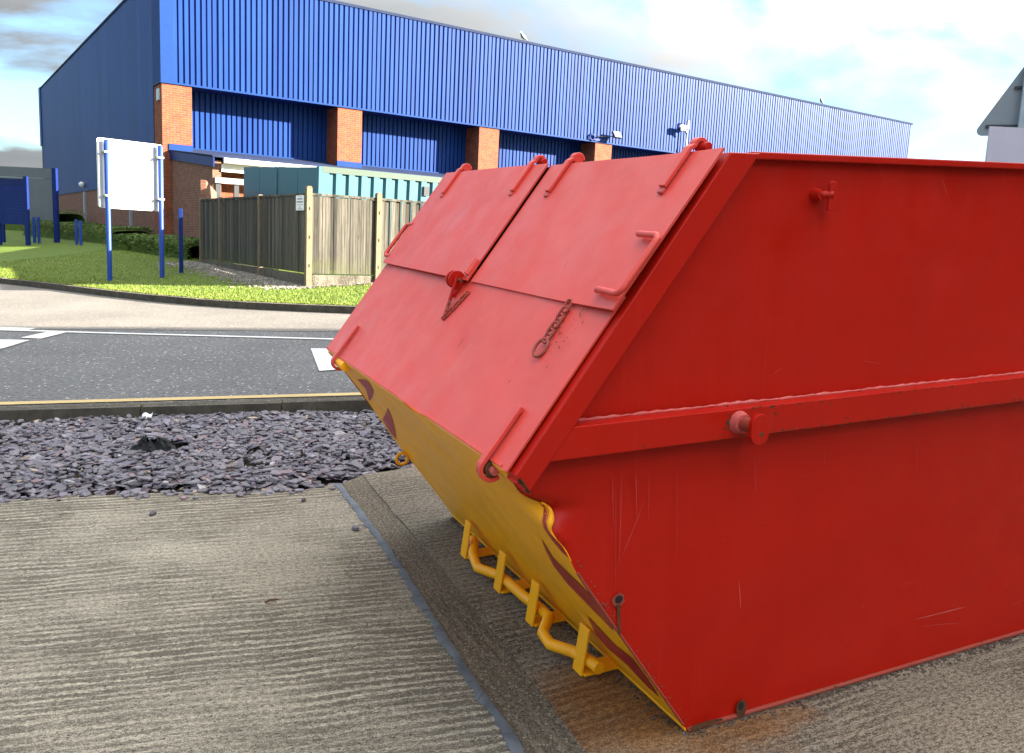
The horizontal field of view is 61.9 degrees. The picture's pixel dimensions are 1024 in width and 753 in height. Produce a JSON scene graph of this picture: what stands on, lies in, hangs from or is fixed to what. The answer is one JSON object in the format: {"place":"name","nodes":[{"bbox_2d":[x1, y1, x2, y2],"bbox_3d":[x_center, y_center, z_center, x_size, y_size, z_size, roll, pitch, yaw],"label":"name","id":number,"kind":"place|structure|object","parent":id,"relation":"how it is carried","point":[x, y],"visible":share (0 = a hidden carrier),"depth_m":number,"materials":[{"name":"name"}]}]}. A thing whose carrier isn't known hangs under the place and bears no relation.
{"place":"outdoors","nodes":[
{"label":"outdoors","id":0,"kind":"place"},
{"bbox_2d":[0,283,362,406],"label":"road","id":1,"kind":"structure","parent":0,"point":[58,347],"depth_m":8.39,"materials":[{"name":"grey asphalt"}]},
{"bbox_2d":[0,277,355,313],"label":"kerb","id":2,"kind":"structure","parent":1,"relation":"on","point":[322,308],"depth_m":12.32,"materials":[{"name":"concrete"}]},
{"bbox_2d":[0,230,372,305],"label":"lawn","id":3,"kind":"structure","parent":0,"point":[14,246],"depth_m":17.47,"materials":[{"name":"green plant"}]},
{"bbox_2d":[0,176,30,244],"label":"louvred sign","id":4,"kind":"object","parent":3,"relation":"on","point":[14,193],"visible":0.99,"depth_m":26.21,"materials":[{"name":"blue metal"}]},
{"bbox_2d":[0,166,59,242],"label":"hoarding","id":5,"kind":"object","parent":3,"relation":"on","point":[43,199],"visible":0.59,"depth_m":28.23,"materials":[{"name":"blue paint"}]},
{"bbox_2d":[32,217,35,242],"bbox_3d":[-15.796,-4.746,28.254,0.084,1.032,0.080,0,9,-17],"label":"short post","id":6,"kind":"object","parent":3,"relation":"on","point":[34,228],"visible":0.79,"depth_m":28.21,"materials":[{"name":"blue metal"}]},
{"bbox_2d":[37,217,40,242],"bbox_3d":[-15.498,-4.692,27.987,0.084,1.042,0.080,0,9,-17],"label":"short post","id":7,"kind":"object","parent":3,"relation":"on","point":[38,232],"visible":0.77,"depth_m":27.94,"materials":[{"name":"blue metal"}]},
{"bbox_2d":[5,208,86,230],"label":"hedge","id":8,"kind":"object","parent":3,"relation":"on","point":[64,216],"visible":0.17,"depth_m":41.08,"materials":[{"name":"green plant"}]},
{"bbox_2d":[74,220,77,244],"bbox_3d":[-13.678,-4.432,26.838,0.084,0.982,0.080,0,9,-17],"label":"short post","id":9,"kind":"object","parent":3,"relation":"on","point":[76,231],"visible":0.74,"depth_m":26.79,"materials":[{"name":"blue metal"}]},
{"bbox_2d":[79,221,82,244],"bbox_3d":[-13.474,-4.387,26.700,0.084,0.952,0.080,0,9,-17],"label":"short post","id":10,"kind":"object","parent":3,"relation":"on","point":[80,234],"visible":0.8,"depth_m":26.65,"materials":[{"name":"blue metal"}]},
{"bbox_2d":[19,221,154,243],"bbox_3d":[-15.846,-5.347,31.521,1.707,0.757,10.631,-6,12,-43],"label":"hedge","id":11,"kind":"object","parent":3,"relation":"on","point":[93,232],"visible":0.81,"depth_m":29.87,"materials":[{"name":"green plant"}]},
{"bbox_2d":[96,137,164,280],"bbox_3d":[-6.662,-2.746,15.042,0.140,2.719,1.147,11,12,42],"label":"board sign","id":12,"kind":"object","parent":3,"relation":"on","point":[130,175],"visible":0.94,"depth_m":14.94,"materials":[{"name":"white metal"}]},
{"bbox_2d":[102,233,198,258],"bbox_3d":[-9.196,-3.509,22.870,1.688,0.616,6.327,-6,12,-43],"label":"hedge","id":13,"kind":"object","parent":3,"relation":"on","point":[145,243],"visible":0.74,"depth_m":22.64,"materials":[{"name":"green plant"}]},
{"bbox_2d":[178,209,182,272],"bbox_3d":[-6.397,-2.493,16.515,0.076,1.480,0.060,-1,10,-23],"label":"marker post","id":14,"kind":"object","parent":3,"relation":"on","point":[180,215],"visible":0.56,"depth_m":16.46,"materials":[{"name":"blue metal"}]},
{"bbox_2d":[243,166,282,195],"bbox_3d":[-4.758,-3.742,21.039,2.996,2.556,2.470,-3,13,-34],"label":"shipping container","id":15,"kind":"object","parent":3,"relation":"on","point":[261,180],"visible":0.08,"depth_m":19.96,"materials":[{"name":"teal metal"}]},
{"bbox_2d":[244,167,259,195],"bbox_3d":[-6.303,-3.826,20.692,0.035,2.430,1.158,-3,13,-34],"label":"door","id":16,"kind":"structure","parent":15,"relation":"in","point":[251,174],"depth_m":20.49,"materials":[{"name":"teal paint"}]},
{"bbox_2d":[259,167,274,194],"bbox_3d":[-5.659,-3.601,19.770,0.035,2.430,1.088,-3,13,-34],"label":"door","id":17,"kind":"structure","parent":15,"relation":"in","point":[267,174],"depth_m":19.59,"materials":[{"name":"teal paint"}]},
{"bbox_2d":[199,186,424,285],"bbox_3d":[-0.890,-2.874,19.513,10.460,1.925,6.588,-3,11,-34],"label":"wooden fence","id":18,"kind":"object","parent":3,"relation":"on","point":[330,234],"visible":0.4,"depth_m":14.66,"materials":[{"name":"wood"}]},
{"bbox_2d":[296,195,303,209],"bbox_3d":[-3.497,-2.866,14.098,0.010,0.243,0.354,-3,11,-35],"label":"notice","id":19,"kind":"object","parent":18,"relation":"attached to","point":[299,202],"visible":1,"depth_m":14.09,"materials":[{"name":"white paper"}]},
{"bbox_2d":[278,166,442,252],"bbox_3d":[-3.370,-3.256,19.055,2.996,2.556,2.470,-3,13,-34],"label":"shipping container","id":20,"kind":"object","parent":3,"relation":"on","point":[340,181],"visible":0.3,"depth_m":17.83,"materials":[{"name":"teal metal"}]},
{"bbox_2d":[278,167,297,196],"bbox_3d":[-4.916,-3.340,18.707,0.035,2.430,1.158,-3,13,-34],"label":"door","id":21,"kind":"structure","parent":20,"relation":"in","point":[288,176],"depth_m":18.50,"materials":[{"name":"teal paint"}]},
{"bbox_2d":[297,167,316,192],"bbox_3d":[-4.271,-3.114,17.786,0.035,2.430,1.088,-3,13,-34],"label":"door","id":22,"kind":"structure","parent":20,"relation":"in","point":[307,176],"depth_m":17.61,"materials":[{"name":"teal paint"}]},
{"bbox_2d":[0,485,511,752],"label":"concrete slab","id":23,"kind":"structure","parent":0,"point":[128,625],"depth_m":2.87,"materials":[{"name":"grey concrete"}]},
{"bbox_2d":[149,510,156,516],"bbox_3d":[-1.673,0.637,3.979,0.032,0.020,0.030,-1,9,-22],"label":"slate flake","id":24,"kind":"object","parent":23,"relation":"on","point":[153,513],"visible":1,"depth_m":3.97,"materials":[{"name":"grey stone"}]},
{"bbox_2d":[236,491,243,496],"bbox_3d":[-1.353,0.587,4.252,0.040,0.028,0.047,0,11,0],"label":"slate flake","id":25,"kind":"object","parent":23,"relation":"on","point":[239,493],"visible":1,"depth_m":4.24,"materials":[{"name":"grey stone"}]},
{"bbox_2d":[352,525,358,530],"bbox_3d":[-0.697,0.677,3.818,0.034,0.017,0.052,0,9,-15],"label":"slate flake","id":26,"kind":"object","parent":23,"relation":"on","point":[355,527],"visible":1,"depth_m":3.80,"materials":[{"name":"grey stone"}]},
{"bbox_2d":[333,483,524,752],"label":"joint sealant","id":27,"kind":"object","parent":23,"relation":"on","point":[513,743],"visible":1,"depth_m":2.85,"materials":[{"name":"grey rubber"}]},
{"bbox_2d":[155,261,372,289],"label":"gravel","id":28,"kind":"structure","parent":0,"point":[224,271],"depth_m":15.54,"materials":[{"name":"grey gravel"}]},
{"bbox_2d":[0,0,1023,178],"label":"sky","id":29,"kind":"structure","parent":0,"point":[940,67],"materials":[{"name":"white"}]},
{"bbox_2d":[363,467,1023,752],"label":"concrete yard","id":30,"kind":"structure","parent":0,"point":[972,703],"depth_m":2.51,"materials":[{"name":"grey concrete"}]},
{"bbox_2d":[327,137,1023,731],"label":"skip","id":31,"kind":"object","parent":30,"relation":"on","point":[703,433],"visible":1,"depth_m":2.38,"materials":[{"name":"red paint"}]},
{"bbox_2d":[450,518,1023,738],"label":"grit","id":32,"kind":"object","parent":30,"relation":"on","point":[827,693],"visible":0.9,"depth_m":2.60,"materials":[{"name":"brown stone"}]},
{"label":"ground","id":33,"kind":"structure","parent":0,"visible":0},
{"bbox_2d":[0,396,372,427],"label":"kerb","id":34,"kind":"structure","parent":33,"relation":"on","point":[358,404],"depth_m":5.87,"materials":[{"name":"concrete"}]},
{"bbox_2d":[0,416,404,498],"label":"soil bed","id":35,"kind":"object","parent":33,"relation":"on","point":[324,481],"visible":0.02,"depth_m":4.84,"materials":[{"name":"brown soil"}]},
{"bbox_2d":[0,410,414,502],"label":"slate chippings","id":36,"kind":"object","parent":35,"relation":"on","point":[196,461],"visible":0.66,"depth_m":4.93,"materials":[{"name":"grey gravel"}]},
{"bbox_2d":[141,412,152,417],"bbox_3d":[-2.457,0.264,5.752,0.075,0.049,0.030,0,11,0],"label":"paper scrap","id":37,"kind":"object","parent":36,"relation":"on","point":[146,414],"visible":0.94,"depth_m":5.75,"materials":[{"name":"white paper"}]},
{"bbox_2d":[128,435,178,458],"bbox_3d":[-2.128,0.409,5.002,0.329,0.149,0.192,-2,11,-11],"label":"plastic sheet","id":38,"kind":"object","parent":36,"relation":"on","point":[146,444],"visible":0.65,"depth_m":4.97,"materials":[{"name":"black plastic"}]},
{"bbox_2d":[170,149,444,259],"bbox_3d":[2.742,-5.436,33.121,31.899,4.740,12.105,-3,11,-34],"label":"lean to","id":39,"kind":"object","parent":33,"relation":"on","point":[195,178],"visible":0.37,"depth_m":26.83,"materials":[{"name":"brown brick"}]},
{"bbox_2d":[341,475,586,752],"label":"concrete edge strip","id":40,"kind":"object","parent":33,"relation":"on","point":[520,702],"visible":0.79,"depth_m":2.84,"materials":[{"name":"grey concrete"}]},
{"bbox_2d":[38,0,912,234],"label":"warehouse","id":41,"kind":"structure","parent":33,"relation":"on","point":[339,83],"depth_m":34.71,"materials":[{"name":"blue metal"}]},
{"bbox_2d":[520,31,526,40],"bbox_3d":[0.484,-14.412,36.228,0.166,0.364,0.588,9,11,35],"label":"seagull","id":42,"kind":"object","parent":41,"relation":"on","point":[523,36],"visible":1,"depth_m":36.14,"materials":[{"name":"white"}]},
{"bbox_2d":[589,131,621,141],"bbox_3d":[4.259,-11.023,39.195,1.647,0.534,0.433,0,9,-15],"label":"floodlight","id":43,"kind":"object","parent":41,"relation":"attached to","point":[616,134],"visible":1,"depth_m":39.20,"materials":[{"name":"grey metal"}]},
{"bbox_2d":[679,121,689,145],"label":"security camera","id":44,"kind":"object","parent":41,"relation":"attached to","point":[684,127],"visible":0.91,"depth_m":41.69,"materials":[{"name":"metal"}]},
{"bbox_2d":[985,126,1023,162],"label":"pale board","id":45,"kind":"object","parent":33,"relation":"on","point":[1005,144],"visible":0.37,"depth_m":6.91,"materials":[{"name":"metal"}]},
{"bbox_2d":[977,67,1023,135],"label":"roof","id":46,"kind":"object","parent":45,"relation":"on","point":[1007,110],"visible":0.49,"depth_m":7.41,"materials":[{"name":"metal"}]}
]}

